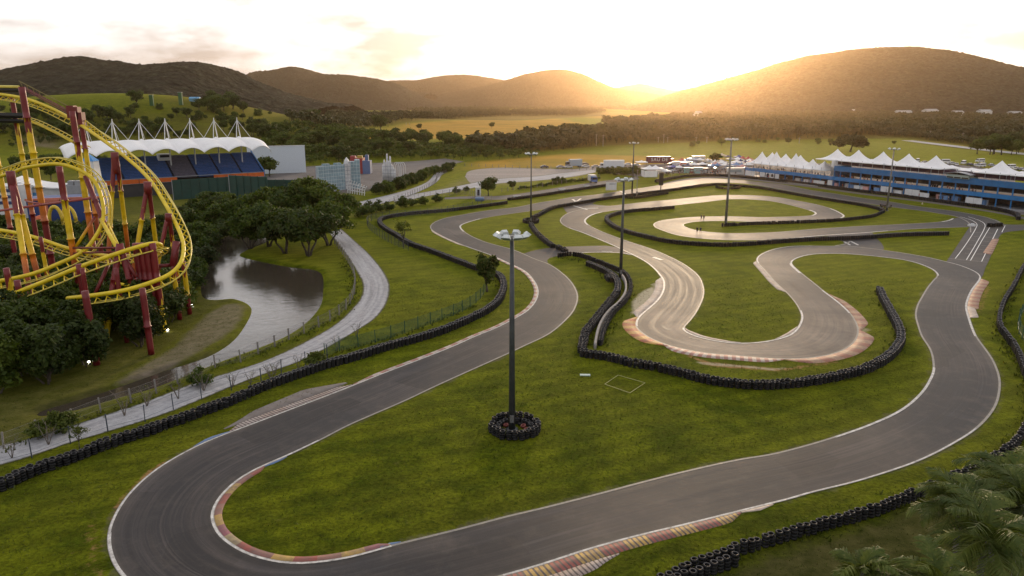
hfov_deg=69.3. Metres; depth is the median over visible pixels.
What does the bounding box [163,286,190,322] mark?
shrub
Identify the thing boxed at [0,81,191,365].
roller coaster
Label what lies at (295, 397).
run-off area
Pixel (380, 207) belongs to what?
bush
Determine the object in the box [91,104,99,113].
round tree
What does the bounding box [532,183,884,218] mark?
tyre wall
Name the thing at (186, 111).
round tree
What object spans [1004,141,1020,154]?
round tree
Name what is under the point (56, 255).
shrub
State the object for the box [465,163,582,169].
fence
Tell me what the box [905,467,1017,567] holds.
palm tree
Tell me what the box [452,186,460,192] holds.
bush
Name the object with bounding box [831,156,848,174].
stair tower
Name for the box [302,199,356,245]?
broadleaf tree
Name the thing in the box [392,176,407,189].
shrub
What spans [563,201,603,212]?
track link
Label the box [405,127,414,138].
round tree
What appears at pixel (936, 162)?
peaked tent
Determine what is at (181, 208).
shrub
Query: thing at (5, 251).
shrub
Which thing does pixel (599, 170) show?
bush
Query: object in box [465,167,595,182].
dirt lot
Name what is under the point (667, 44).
sky
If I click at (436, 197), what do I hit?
bush
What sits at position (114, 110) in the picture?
round tree
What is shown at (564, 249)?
tyre wall
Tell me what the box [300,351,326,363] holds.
bush
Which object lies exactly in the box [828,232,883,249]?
track link
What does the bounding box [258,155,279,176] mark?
round tree
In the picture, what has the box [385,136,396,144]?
round tree
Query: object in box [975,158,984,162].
parked van
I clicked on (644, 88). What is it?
distant hill
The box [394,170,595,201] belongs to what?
gravel road
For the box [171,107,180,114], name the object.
round tree
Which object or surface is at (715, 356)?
kerb
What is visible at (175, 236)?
shrub
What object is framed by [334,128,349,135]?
round tree
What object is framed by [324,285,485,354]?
fence
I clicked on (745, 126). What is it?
woodland
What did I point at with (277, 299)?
water
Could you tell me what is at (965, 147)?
road
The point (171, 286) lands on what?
shrub
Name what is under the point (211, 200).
round tree
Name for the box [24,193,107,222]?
ride hall
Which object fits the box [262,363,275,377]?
bare shrub
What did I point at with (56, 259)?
shrub
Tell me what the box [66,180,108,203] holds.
plant room
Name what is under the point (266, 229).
broadleaf tree
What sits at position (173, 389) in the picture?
bare shrub
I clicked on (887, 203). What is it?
light mast
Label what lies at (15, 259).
shrub
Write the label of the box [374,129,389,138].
round tree
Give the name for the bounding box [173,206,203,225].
round tree
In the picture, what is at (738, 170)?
paddock booth
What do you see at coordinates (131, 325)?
tall shrub
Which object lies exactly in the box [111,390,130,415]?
bare shrub
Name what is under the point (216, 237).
shrub
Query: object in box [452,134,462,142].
round tree
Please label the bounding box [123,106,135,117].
round tree
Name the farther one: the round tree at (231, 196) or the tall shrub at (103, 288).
the round tree at (231, 196)
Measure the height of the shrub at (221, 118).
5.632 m
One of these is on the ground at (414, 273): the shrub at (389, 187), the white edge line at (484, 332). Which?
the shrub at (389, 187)
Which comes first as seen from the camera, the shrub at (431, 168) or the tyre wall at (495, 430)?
the tyre wall at (495, 430)
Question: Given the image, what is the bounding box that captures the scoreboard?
[656,172,666,191]
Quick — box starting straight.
[946,218,1023,276]
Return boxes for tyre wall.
[0,201,507,491]
[488,411,540,440]
[495,417,533,437]
[507,184,605,199]
[523,217,538,223]
[529,222,555,247]
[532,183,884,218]
[555,244,562,249]
[557,251,632,345]
[560,247,568,251]
[577,261,620,352]
[580,348,657,370]
[604,206,949,246]
[604,273,612,281]
[625,191,668,198]
[655,174,1020,219]
[656,263,1023,575]
[657,286,905,389]
[673,551,739,575]
[715,186,740,188]
[721,209,884,226]
[987,223,995,226]
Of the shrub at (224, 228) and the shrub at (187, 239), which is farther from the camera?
the shrub at (224, 228)
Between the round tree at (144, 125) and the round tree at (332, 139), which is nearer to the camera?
the round tree at (332, 139)
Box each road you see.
[0,229,389,464]
[360,168,453,203]
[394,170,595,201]
[445,176,638,199]
[663,176,1023,218]
[901,140,1023,154]
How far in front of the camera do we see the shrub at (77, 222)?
177.40 m
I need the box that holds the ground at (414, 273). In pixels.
[0,93,1023,575]
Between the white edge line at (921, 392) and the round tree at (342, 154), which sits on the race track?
the white edge line at (921, 392)
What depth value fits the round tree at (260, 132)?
530.01 m
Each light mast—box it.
[493,229,530,430]
[525,152,537,220]
[614,177,633,278]
[629,142,638,193]
[724,138,738,223]
[885,148,899,210]
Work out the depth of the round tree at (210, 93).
686.36 m
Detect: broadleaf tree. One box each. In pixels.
[220,199,248,216]
[226,208,261,249]
[234,199,290,246]
[238,186,273,206]
[253,208,292,253]
[265,184,317,209]
[275,206,341,256]
[286,176,339,207]
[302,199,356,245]
[315,191,362,227]
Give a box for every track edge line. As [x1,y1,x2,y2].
[107,178,1000,575]
[213,183,970,561]
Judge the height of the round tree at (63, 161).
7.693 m
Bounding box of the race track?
[111,178,999,575]
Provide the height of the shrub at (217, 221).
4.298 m
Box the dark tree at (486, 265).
[475,251,498,291]
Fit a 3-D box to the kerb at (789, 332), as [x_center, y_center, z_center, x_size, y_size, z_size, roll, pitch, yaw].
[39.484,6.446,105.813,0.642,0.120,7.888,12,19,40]
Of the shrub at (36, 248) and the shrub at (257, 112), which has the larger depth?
the shrub at (257, 112)
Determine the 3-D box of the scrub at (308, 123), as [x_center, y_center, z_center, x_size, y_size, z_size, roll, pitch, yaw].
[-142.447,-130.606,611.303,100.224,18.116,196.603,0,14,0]
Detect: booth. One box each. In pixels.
[475,187,480,195]
[683,167,689,172]
[694,167,703,172]
[726,168,743,173]
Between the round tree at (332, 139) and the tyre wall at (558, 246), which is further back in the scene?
the round tree at (332, 139)
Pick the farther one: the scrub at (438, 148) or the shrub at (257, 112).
the shrub at (257, 112)
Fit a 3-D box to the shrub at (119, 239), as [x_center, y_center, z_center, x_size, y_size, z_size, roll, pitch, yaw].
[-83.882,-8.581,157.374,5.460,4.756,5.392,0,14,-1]
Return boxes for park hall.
[16,176,67,195]
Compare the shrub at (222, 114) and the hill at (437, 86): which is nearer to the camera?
the shrub at (222, 114)
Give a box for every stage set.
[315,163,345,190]
[343,157,351,189]
[347,179,366,195]
[350,159,360,188]
[382,154,405,181]
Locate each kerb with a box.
[193,431,228,446]
[214,466,390,561]
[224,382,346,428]
[230,384,352,430]
[265,456,286,466]
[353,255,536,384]
[431,230,462,245]
[507,512,741,575]
[549,553,619,575]
[622,317,663,345]
[633,278,662,316]
[663,344,784,361]
[685,328,740,342]
[741,504,773,512]
[753,261,784,291]
[775,327,796,338]
[785,330,873,362]
[829,294,867,329]
[967,279,988,308]
[968,306,978,317]
[983,239,998,253]
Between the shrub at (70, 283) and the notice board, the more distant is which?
the notice board
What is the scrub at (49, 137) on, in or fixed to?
on the ground at (414, 273)
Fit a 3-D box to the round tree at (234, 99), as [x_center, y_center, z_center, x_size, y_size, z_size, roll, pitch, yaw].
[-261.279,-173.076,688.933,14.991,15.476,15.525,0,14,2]
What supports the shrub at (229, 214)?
on the ground at (414, 273)
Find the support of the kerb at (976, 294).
on the ground at (414, 273)
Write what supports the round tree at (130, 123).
on the ground at (414, 273)
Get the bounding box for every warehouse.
[894,110,911,112]
[922,109,938,111]
[976,110,991,113]
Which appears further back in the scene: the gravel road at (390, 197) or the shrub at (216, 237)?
the gravel road at (390, 197)
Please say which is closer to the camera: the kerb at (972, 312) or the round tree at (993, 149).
the kerb at (972, 312)
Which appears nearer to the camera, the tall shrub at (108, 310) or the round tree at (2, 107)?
the tall shrub at (108, 310)
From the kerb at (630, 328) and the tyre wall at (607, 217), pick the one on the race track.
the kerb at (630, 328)
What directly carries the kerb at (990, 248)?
on the starting straight
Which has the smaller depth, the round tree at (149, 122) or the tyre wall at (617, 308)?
the tyre wall at (617, 308)
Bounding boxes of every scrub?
[0,111,166,147]
[254,119,383,140]
[305,138,539,164]
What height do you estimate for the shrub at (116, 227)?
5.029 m
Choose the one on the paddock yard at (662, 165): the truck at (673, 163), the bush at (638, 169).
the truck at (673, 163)
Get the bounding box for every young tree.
[64,420,89,448]
[393,217,411,245]
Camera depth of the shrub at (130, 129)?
555.43 m
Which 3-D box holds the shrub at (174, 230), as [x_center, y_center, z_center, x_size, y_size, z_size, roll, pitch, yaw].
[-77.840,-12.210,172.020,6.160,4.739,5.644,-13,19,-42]
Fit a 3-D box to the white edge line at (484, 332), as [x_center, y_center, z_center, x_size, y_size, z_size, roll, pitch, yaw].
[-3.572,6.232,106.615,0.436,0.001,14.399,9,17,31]
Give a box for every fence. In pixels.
[0,238,355,449]
[2,344,327,460]
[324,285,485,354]
[362,189,491,204]
[367,200,481,248]
[397,171,442,197]
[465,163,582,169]
[501,174,599,190]
[1017,305,1023,340]
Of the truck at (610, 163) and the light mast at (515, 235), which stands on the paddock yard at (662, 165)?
the truck at (610, 163)
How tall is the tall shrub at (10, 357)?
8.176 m
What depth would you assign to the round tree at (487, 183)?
258.73 m
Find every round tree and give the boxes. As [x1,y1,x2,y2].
[0,104,5,110]
[0,123,8,130]
[8,158,20,173]
[9,107,21,112]
[9,123,14,129]
[10,155,29,162]
[20,125,25,133]
[29,106,40,114]
[30,99,45,106]
[30,113,38,120]
[38,153,53,159]
[39,166,55,179]
[41,105,53,114]
[41,121,52,126]
[43,114,57,120]
[43,125,60,135]
[49,120,59,125]
[52,153,70,162]
[53,125,63,132]
[58,121,69,133]
[81,107,92,112]
[85,112,93,119]
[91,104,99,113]
[94,154,107,157]
[96,105,112,120]
[103,122,112,128]
[106,108,116,116]
[112,112,123,119]
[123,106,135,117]
[124,120,136,126]
[125,89,143,102]
[128,102,139,108]
[135,123,146,134]
[137,118,147,130]
[146,120,154,127]
[154,117,167,124]
[158,123,172,136]
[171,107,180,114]
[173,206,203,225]
[180,107,192,115]
[185,219,215,233]
[190,97,205,107]
[194,110,203,115]
[195,191,215,200]
[196,201,229,221]
[201,193,227,209]
[205,89,221,97]
[205,95,220,105]
[207,103,216,112]
[210,191,236,200]
[217,120,228,130]
[219,97,229,110]
[222,91,234,97]
[223,94,240,108]
[228,117,240,125]
[228,126,237,136]
[236,102,247,111]
[244,122,256,135]
[245,123,259,135]
[255,118,266,123]
[255,122,264,129]
[257,128,267,135]
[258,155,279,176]
[260,137,276,145]
[262,124,278,130]
[273,135,289,145]
[276,122,284,127]
[276,132,292,144]
[285,139,299,143]
[292,134,309,144]
[308,108,321,113]
[308,129,325,143]
[308,148,317,154]
[315,143,329,152]
[324,134,341,144]
[329,145,346,160]
[333,141,348,150]
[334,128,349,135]
[336,150,347,161]
[339,134,351,139]
[363,144,373,152]
[367,141,378,149]
[371,113,389,128]
[371,144,381,150]
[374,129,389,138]
[380,143,392,149]
[384,129,397,137]
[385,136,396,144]
[395,134,407,142]
[401,131,411,139]
[401,140,416,151]
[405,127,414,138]
[411,131,418,140]
[416,132,426,140]
[421,131,433,139]
[439,132,451,139]
[442,135,457,143]
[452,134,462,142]
[458,139,467,147]
[478,175,497,195]
[507,181,515,186]
[709,153,722,160]
[718,138,725,144]
[968,138,988,153]
[983,139,994,154]
[988,133,998,138]
[989,139,999,154]
[991,134,1013,154]
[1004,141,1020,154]
[1006,131,1023,139]
[1015,140,1023,153]
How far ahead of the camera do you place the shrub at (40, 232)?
166.44 m
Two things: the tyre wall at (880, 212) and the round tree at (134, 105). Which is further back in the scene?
the round tree at (134, 105)
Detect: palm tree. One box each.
[829,545,899,575]
[883,534,976,575]
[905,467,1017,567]
[933,483,1023,575]
[951,446,1023,560]
[975,460,1023,575]
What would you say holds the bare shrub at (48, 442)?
on the ground at (414, 273)
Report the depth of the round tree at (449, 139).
503.55 m
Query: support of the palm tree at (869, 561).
on the ground at (414, 273)
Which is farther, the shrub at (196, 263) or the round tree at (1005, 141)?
the round tree at (1005, 141)
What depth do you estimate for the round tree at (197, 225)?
166.39 m
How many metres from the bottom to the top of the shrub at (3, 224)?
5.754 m
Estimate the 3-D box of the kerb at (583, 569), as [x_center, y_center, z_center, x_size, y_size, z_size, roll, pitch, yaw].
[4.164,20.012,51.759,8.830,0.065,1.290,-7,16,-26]
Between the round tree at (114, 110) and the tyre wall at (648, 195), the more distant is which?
the round tree at (114, 110)
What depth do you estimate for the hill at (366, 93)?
3534.46 m
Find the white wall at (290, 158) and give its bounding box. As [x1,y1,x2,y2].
[247,145,305,173]
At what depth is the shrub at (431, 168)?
330.75 m
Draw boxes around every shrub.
[0,214,14,228]
[0,238,18,248]
[0,244,19,258]
[0,256,8,265]
[0,263,13,269]
[0,290,40,310]
[0,296,58,332]
[0,298,20,323]
[0,318,31,375]
[0,328,26,393]
[0,433,18,457]
[1,269,22,278]
[4,253,39,267]
[7,264,40,272]
[13,276,44,292]
[14,223,41,233]
[16,322,83,384]
[20,259,42,268]
[26,242,44,253]
[33,417,56,444]
[34,282,77,309]
[36,249,64,264]
[38,221,65,234]
[38,230,51,236]
[40,254,68,267]
[41,234,62,241]
[45,239,67,250]
[46,292,105,323]
[48,306,112,366]
[49,256,94,277]
[51,228,66,236]
[53,234,81,246]
[56,277,103,294]
[58,221,81,229]
[62,267,104,280]
[63,243,88,255]
[72,224,86,234]
[79,220,99,226]
[79,225,105,236]
[80,237,106,246]
[86,270,106,281]
[89,280,110,291]
[89,281,118,330]
[97,263,122,282]
[98,278,161,327]
[102,221,122,231]
[105,231,134,242]
[105,237,124,243]
[108,269,125,282]
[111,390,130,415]
[113,294,171,346]
[119,126,128,133]
[127,127,136,133]
[128,224,148,239]
[130,238,149,246]
[134,385,156,405]
[135,218,163,232]
[142,236,160,242]
[145,229,161,238]
[146,131,153,137]
[150,232,169,241]
[155,103,162,109]
[155,214,164,223]
[158,221,174,232]
[159,267,170,281]
[161,225,183,235]
[161,247,180,263]
[162,276,196,310]
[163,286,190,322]
[165,238,198,247]
[165,269,198,304]
[167,376,183,398]
[173,130,181,136]
[173,205,196,214]
[174,232,190,238]
[178,254,208,268]
[178,256,207,276]
[179,265,202,284]
[182,129,191,135]
[183,198,198,207]
[186,245,221,263]
[187,122,196,129]
[190,115,197,120]
[190,198,207,210]
[190,231,211,245]
[191,265,208,288]
[192,240,215,260]
[193,371,209,390]
[203,230,222,248]
[210,218,229,225]
[210,222,230,241]
[217,112,226,116]
[217,116,226,121]
[223,208,231,220]
[224,371,238,387]
[244,370,254,384]
[254,108,262,115]
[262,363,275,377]
[293,353,303,367]
[351,319,362,335]
[370,182,385,194]
[381,181,396,192]
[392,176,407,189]
[401,174,416,183]
[409,172,418,183]
[415,172,424,180]
[417,167,432,175]
[417,168,429,180]
[429,166,437,174]
[432,165,442,172]
[440,164,450,172]
[445,162,453,170]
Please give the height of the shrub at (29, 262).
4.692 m
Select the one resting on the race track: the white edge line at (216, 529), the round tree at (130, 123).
the white edge line at (216, 529)
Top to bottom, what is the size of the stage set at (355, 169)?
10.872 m
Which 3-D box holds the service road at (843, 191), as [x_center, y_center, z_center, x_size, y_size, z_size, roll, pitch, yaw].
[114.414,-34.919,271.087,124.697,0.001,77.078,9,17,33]
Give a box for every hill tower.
[149,95,154,105]
[178,92,182,104]
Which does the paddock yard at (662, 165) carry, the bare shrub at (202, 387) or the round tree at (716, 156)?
the round tree at (716, 156)
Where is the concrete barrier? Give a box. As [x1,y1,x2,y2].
[594,274,626,348]
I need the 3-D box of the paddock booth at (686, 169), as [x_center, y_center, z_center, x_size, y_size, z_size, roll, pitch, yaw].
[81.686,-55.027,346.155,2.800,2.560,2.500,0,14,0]
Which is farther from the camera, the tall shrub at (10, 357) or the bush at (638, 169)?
the bush at (638, 169)
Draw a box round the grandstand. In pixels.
[59,117,271,197]
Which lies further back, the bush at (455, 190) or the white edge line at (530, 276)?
the bush at (455, 190)
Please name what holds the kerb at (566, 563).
on the ground at (414, 273)
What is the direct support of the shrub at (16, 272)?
on the ground at (414, 273)
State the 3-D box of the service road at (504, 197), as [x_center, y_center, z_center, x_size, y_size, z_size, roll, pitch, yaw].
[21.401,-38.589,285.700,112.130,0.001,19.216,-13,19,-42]
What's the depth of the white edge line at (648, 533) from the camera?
56.61 m
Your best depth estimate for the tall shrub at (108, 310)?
101.18 m
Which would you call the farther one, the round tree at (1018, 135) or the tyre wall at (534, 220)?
the round tree at (1018, 135)
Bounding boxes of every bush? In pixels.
[22,418,54,439]
[45,410,81,433]
[186,365,214,385]
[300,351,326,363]
[354,204,371,216]
[362,200,377,213]
[371,199,386,211]
[383,201,394,210]
[395,195,411,207]
[409,198,417,205]
[417,196,428,204]
[431,193,442,201]
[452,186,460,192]
[551,176,559,182]
[596,167,603,173]
[610,167,619,174]
[621,167,630,174]
[635,168,640,174]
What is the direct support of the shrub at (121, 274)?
on the ground at (414, 273)
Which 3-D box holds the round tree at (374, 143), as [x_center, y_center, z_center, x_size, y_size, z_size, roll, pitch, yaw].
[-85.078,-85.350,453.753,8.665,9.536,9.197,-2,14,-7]
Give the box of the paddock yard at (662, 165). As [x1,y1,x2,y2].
[605,162,1023,214]
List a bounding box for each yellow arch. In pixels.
[47,205,64,224]
[62,206,77,221]
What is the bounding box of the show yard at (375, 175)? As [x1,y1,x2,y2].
[265,158,463,193]
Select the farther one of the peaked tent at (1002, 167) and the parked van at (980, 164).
the parked van at (980, 164)
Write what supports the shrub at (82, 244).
on the ground at (414, 273)
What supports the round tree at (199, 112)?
on the ground at (414, 273)
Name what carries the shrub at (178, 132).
on the ground at (414, 273)
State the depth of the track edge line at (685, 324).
89.07 m
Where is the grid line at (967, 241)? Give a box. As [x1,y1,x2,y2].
[955,220,976,258]
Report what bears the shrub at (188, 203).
on the ground at (414, 273)
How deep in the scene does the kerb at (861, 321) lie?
115.10 m
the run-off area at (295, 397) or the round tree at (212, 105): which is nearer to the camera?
the run-off area at (295, 397)
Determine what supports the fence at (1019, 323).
on the ground at (414, 273)
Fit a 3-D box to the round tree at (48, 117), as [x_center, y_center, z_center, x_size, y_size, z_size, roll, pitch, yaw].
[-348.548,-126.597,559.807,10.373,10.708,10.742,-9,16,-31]
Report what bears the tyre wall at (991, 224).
on the race track
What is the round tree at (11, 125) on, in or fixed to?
on the ground at (414, 273)
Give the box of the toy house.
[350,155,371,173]
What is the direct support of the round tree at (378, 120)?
on the ground at (414, 273)
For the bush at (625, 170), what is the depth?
334.75 m
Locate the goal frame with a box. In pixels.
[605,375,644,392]
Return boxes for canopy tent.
[641,165,657,176]
[656,169,671,174]
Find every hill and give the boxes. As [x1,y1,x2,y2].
[0,56,367,114]
[246,66,457,109]
[318,72,436,98]
[390,74,502,99]
[433,69,661,107]
[607,46,1023,113]
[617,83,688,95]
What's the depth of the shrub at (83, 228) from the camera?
168.82 m
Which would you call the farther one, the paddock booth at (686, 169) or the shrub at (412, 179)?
the paddock booth at (686, 169)
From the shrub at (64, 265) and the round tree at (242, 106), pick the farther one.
the round tree at (242, 106)
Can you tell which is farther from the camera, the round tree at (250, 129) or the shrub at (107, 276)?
the round tree at (250, 129)
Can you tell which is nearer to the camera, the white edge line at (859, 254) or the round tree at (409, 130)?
the white edge line at (859, 254)
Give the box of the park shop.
[0,183,32,219]
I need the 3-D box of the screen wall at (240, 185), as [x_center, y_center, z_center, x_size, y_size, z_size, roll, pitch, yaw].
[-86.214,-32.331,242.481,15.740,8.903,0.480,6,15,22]
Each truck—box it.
[565,159,581,166]
[588,174,596,182]
[599,160,623,167]
[646,156,674,163]
[668,161,682,167]
[684,158,697,162]
[691,156,704,162]
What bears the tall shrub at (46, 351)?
on the ground at (414, 273)
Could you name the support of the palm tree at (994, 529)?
on the ground at (414, 273)
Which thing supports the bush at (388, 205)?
on the ground at (414, 273)
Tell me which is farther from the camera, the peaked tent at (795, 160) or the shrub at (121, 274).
the peaked tent at (795, 160)
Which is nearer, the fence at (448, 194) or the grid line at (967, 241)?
the grid line at (967, 241)
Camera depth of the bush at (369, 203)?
217.69 m
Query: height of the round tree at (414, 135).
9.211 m
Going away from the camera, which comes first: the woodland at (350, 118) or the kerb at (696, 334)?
the kerb at (696, 334)
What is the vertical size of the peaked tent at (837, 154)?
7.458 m
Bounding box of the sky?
[0,0,1023,89]
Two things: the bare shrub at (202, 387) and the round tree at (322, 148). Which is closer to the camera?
the bare shrub at (202, 387)
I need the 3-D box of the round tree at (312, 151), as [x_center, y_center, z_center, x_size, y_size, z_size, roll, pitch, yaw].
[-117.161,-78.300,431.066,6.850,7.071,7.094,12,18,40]
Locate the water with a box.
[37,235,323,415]
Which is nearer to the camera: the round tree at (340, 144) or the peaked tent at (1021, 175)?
the peaked tent at (1021, 175)
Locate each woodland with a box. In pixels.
[283,107,605,127]
[406,105,635,109]
[464,129,588,151]
[465,114,1023,152]
[601,109,1023,123]
[875,126,1014,143]
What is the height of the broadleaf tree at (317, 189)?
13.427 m
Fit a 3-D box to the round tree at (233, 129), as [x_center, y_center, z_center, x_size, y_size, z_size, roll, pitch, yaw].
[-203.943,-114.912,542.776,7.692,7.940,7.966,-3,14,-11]
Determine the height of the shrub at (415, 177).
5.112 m
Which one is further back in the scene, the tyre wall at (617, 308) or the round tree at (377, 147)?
the round tree at (377, 147)
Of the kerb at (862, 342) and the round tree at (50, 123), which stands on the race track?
the kerb at (862, 342)
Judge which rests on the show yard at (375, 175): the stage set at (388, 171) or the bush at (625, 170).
the stage set at (388, 171)
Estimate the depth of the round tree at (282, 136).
486.12 m
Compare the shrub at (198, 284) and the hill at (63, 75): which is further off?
the hill at (63, 75)
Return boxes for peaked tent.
[746,152,768,163]
[760,152,790,170]
[778,154,810,172]
[781,154,790,167]
[796,159,827,174]
[799,155,808,164]
[815,161,833,173]
[816,149,856,166]
[836,150,870,162]
[860,152,895,164]
[884,154,921,171]
[910,155,959,173]
[950,168,980,171]
[973,161,1023,177]
[1010,173,1023,180]
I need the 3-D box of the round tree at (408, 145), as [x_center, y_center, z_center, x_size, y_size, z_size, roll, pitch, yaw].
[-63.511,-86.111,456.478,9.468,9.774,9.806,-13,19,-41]
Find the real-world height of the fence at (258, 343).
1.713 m
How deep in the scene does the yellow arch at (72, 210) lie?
178.72 m
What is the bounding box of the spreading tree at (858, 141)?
[829,134,869,151]
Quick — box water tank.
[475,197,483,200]
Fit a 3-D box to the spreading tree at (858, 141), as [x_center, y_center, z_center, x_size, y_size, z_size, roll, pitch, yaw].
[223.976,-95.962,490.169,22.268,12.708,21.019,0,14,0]
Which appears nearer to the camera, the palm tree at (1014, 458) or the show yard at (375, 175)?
the palm tree at (1014, 458)
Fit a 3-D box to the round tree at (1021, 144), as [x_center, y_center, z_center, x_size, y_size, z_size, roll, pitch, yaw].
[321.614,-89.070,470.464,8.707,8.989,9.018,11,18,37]
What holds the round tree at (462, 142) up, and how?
on the ground at (414, 273)
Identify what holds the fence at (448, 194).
on the ground at (414, 273)
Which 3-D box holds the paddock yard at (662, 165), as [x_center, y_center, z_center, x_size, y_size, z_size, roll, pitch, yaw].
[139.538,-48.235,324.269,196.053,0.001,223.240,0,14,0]
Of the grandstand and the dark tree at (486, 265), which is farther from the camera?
the grandstand
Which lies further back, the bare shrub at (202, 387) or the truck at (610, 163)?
the truck at (610, 163)
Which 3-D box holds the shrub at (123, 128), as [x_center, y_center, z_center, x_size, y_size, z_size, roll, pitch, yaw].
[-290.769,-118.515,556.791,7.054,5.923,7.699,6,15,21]
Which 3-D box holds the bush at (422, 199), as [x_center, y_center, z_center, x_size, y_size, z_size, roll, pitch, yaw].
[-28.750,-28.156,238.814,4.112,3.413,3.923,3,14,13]
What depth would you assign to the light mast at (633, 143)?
258.37 m
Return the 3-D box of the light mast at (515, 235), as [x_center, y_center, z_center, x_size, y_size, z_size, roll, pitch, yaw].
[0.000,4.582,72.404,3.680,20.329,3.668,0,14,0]
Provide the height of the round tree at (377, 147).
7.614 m
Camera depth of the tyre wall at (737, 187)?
281.87 m
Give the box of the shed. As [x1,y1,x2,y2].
[188,97,200,101]
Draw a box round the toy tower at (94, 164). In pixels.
[83,154,101,179]
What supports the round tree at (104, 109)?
on the ground at (414, 273)
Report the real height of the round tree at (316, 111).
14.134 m
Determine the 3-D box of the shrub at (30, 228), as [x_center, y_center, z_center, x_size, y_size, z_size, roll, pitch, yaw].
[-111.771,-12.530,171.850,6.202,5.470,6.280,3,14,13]
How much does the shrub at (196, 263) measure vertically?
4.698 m
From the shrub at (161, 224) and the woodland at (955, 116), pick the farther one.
the woodland at (955, 116)
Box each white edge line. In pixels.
[108,345,454,532]
[108,533,125,575]
[211,440,391,563]
[456,321,508,344]
[466,246,538,317]
[503,492,807,575]
[613,245,663,280]
[636,281,664,325]
[682,310,802,343]
[790,253,938,274]
[796,231,880,237]
[808,428,976,492]
[822,290,849,312]
[834,367,934,436]
[965,278,980,335]
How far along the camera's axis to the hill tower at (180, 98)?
665.02 m
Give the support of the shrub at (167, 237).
on the ground at (414, 273)
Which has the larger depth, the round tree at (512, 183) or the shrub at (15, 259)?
the round tree at (512, 183)
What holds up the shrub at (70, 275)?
on the ground at (414, 273)
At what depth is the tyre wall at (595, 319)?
117.11 m
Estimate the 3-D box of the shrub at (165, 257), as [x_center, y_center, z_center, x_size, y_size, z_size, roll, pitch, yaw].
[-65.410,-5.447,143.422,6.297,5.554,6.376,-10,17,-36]
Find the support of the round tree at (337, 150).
on the ground at (414, 273)
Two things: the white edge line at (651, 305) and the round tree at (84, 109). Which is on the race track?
the white edge line at (651, 305)
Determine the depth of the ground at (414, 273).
86.97 m
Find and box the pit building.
[745,160,1023,211]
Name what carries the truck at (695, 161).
on the paddock yard at (662, 165)
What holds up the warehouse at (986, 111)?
on the ground at (414, 273)
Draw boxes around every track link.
[524,246,629,262]
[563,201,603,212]
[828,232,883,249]
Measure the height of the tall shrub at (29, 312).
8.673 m
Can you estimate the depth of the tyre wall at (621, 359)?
93.48 m
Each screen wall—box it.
[171,177,228,199]
[228,175,267,199]
[267,179,295,188]
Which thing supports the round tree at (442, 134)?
on the ground at (414, 273)
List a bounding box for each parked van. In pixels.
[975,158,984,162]
[976,163,985,166]
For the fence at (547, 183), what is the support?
on the ground at (414, 273)
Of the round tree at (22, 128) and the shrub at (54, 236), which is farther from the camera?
the round tree at (22, 128)
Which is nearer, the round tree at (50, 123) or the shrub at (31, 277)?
the shrub at (31, 277)
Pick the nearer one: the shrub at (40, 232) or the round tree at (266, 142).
the shrub at (40, 232)
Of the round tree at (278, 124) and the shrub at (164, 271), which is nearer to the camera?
the shrub at (164, 271)
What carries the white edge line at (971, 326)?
on the race track
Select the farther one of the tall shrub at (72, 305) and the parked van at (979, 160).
the parked van at (979, 160)
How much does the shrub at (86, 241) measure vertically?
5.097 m
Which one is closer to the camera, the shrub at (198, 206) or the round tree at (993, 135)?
the shrub at (198, 206)
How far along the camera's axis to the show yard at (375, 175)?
348.58 m
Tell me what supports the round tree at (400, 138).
on the ground at (414, 273)
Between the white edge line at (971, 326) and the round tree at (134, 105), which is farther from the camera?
the round tree at (134, 105)
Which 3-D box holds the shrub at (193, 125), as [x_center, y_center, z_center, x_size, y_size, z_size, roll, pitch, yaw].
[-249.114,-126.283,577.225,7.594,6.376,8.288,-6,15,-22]
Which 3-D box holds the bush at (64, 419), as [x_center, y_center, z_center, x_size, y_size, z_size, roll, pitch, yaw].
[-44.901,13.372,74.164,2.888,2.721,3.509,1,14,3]
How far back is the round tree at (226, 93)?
714.06 m
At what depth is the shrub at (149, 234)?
169.41 m
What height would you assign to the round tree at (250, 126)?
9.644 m
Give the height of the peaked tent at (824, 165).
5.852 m
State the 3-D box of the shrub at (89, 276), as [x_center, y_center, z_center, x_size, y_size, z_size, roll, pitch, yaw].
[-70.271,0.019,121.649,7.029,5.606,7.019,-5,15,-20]
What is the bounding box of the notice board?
[606,182,616,189]
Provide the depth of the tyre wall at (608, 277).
136.46 m
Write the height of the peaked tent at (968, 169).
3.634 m
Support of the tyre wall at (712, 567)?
on the ground at (414, 273)
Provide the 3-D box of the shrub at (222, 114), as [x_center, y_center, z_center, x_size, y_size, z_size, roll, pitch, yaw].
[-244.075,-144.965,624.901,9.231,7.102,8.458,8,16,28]
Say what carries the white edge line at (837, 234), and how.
on the race track

